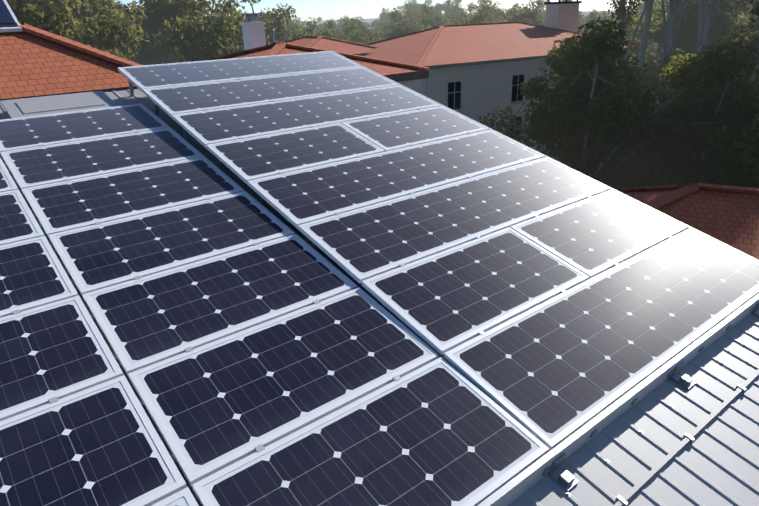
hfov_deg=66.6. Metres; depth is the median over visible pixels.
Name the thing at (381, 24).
tree
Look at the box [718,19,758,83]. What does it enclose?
round tree
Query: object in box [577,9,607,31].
tree
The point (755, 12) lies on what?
tall tree
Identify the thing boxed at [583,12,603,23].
tree
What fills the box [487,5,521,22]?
tree
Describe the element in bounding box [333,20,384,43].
tree
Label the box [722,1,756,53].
tree
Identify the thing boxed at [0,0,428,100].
upper roofs
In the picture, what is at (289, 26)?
tree
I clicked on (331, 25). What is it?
tree
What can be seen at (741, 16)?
tree
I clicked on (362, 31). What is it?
tree
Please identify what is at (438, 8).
tree
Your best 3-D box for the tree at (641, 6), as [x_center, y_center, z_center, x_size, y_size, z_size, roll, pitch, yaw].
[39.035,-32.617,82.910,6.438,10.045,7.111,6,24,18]
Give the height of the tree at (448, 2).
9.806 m
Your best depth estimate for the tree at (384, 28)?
74.62 m
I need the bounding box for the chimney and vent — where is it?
[239,13,274,49]
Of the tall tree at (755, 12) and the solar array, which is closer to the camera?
the solar array
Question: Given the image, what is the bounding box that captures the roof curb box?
[0,91,117,117]
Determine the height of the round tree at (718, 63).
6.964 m
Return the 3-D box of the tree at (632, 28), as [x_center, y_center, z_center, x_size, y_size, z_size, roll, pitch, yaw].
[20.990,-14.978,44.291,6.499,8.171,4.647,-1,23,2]
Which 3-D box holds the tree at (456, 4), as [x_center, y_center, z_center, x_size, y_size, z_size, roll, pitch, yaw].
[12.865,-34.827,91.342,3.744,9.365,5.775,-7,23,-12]
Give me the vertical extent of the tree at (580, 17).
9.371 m
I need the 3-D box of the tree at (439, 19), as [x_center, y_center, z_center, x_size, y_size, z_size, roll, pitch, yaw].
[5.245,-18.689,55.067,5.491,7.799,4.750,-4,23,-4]
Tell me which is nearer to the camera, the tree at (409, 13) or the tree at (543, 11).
the tree at (409, 13)
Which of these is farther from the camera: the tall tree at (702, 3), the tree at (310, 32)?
the tree at (310, 32)
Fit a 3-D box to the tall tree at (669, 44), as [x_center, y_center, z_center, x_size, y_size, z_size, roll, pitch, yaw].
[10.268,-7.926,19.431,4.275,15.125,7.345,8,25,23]
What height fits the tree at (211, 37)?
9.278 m
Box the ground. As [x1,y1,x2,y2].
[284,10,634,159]
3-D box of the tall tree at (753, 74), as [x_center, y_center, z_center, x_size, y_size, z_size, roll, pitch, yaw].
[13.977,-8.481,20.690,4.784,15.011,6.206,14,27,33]
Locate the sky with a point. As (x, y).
(325, 9)
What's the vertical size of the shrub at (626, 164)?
5.919 m
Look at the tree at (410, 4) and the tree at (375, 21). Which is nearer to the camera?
the tree at (410, 4)
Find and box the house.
[285,0,648,148]
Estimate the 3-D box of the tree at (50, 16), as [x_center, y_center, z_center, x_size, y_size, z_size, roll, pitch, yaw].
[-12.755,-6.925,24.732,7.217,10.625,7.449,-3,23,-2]
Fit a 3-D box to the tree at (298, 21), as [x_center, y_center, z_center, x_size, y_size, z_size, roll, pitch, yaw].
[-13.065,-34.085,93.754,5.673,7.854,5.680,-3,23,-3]
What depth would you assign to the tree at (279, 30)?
39.14 m
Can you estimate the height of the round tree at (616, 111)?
7.738 m
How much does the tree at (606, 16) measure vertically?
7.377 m
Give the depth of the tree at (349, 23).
74.54 m
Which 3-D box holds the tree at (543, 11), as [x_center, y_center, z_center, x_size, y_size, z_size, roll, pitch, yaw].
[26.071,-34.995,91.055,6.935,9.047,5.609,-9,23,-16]
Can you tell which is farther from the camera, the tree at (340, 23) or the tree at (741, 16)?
the tree at (340, 23)
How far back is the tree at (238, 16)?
38.09 m
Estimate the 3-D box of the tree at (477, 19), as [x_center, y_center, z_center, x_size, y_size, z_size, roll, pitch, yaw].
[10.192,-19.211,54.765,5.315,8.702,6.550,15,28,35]
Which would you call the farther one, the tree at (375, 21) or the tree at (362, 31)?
the tree at (375, 21)
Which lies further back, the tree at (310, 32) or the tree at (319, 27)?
the tree at (319, 27)
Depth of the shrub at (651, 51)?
36.26 m
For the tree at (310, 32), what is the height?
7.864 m
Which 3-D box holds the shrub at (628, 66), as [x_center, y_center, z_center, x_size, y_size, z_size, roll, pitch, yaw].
[11.211,-6.056,27.012,6.455,6.149,5.975,0,23,6]
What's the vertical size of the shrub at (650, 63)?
5.952 m
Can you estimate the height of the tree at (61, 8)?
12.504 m
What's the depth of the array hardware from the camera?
3.57 m
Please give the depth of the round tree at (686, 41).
32.87 m
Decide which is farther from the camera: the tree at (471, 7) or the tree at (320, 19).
the tree at (320, 19)
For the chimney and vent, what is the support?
on the upper roofs at (36, 62)
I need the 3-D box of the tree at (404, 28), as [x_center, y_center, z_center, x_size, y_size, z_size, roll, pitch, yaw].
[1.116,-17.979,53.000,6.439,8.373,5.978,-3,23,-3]
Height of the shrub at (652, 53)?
5.811 m
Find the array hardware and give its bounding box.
[4,51,758,505]
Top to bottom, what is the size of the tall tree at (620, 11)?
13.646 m
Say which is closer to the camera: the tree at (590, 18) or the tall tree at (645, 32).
the tall tree at (645, 32)
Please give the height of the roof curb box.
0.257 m
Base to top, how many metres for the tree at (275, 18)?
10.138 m
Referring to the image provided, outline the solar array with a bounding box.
[0,51,758,505]
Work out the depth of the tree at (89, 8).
27.13 m
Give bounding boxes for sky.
[113,0,641,21]
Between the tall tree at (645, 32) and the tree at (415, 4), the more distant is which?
the tree at (415, 4)
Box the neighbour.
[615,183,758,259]
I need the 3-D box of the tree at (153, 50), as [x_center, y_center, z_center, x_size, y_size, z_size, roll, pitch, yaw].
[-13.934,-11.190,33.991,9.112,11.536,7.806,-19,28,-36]
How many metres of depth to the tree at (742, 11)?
44.10 m
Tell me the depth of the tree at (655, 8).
52.30 m
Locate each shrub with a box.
[494,123,536,148]
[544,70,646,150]
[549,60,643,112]
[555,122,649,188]
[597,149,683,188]
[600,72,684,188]
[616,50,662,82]
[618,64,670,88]
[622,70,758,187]
[627,50,661,63]
[634,39,673,64]
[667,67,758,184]
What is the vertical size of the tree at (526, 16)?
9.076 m
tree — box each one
[6,0,143,58]
[8,1,85,40]
[63,0,223,64]
[64,0,146,59]
[158,0,272,62]
[231,9,245,52]
[240,0,296,49]
[272,24,300,42]
[280,16,301,41]
[281,17,352,41]
[293,17,314,30]
[315,17,325,30]
[316,23,325,33]
[323,17,345,31]
[324,18,335,33]
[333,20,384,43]
[335,17,369,35]
[345,16,383,43]
[358,7,427,42]
[371,15,389,31]
[376,17,392,38]
[378,7,399,19]
[381,8,421,33]
[381,13,403,38]
[390,0,428,23]
[397,0,427,17]
[410,3,447,29]
[418,0,444,16]
[431,13,454,26]
[442,0,467,16]
[443,0,463,19]
[447,2,476,24]
[452,0,506,24]
[452,1,468,17]
[461,0,509,22]
[478,16,720,179]
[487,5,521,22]
[507,0,546,25]
[535,3,545,15]
[563,0,586,30]
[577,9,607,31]
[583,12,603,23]
[583,12,630,40]
[607,0,648,65]
[619,0,755,64]
[626,0,668,55]
[632,0,659,11]
[636,0,653,72]
[636,38,758,180]
[638,0,708,90]
[641,0,689,23]
[696,0,705,53]
[699,0,719,58]
[708,2,756,41]
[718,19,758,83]
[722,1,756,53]
[729,3,751,19]
[748,0,758,22]
[749,0,758,81]
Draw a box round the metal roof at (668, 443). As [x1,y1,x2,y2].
[0,89,758,505]
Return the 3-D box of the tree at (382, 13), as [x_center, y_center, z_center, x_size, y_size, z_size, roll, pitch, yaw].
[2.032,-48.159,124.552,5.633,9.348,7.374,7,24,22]

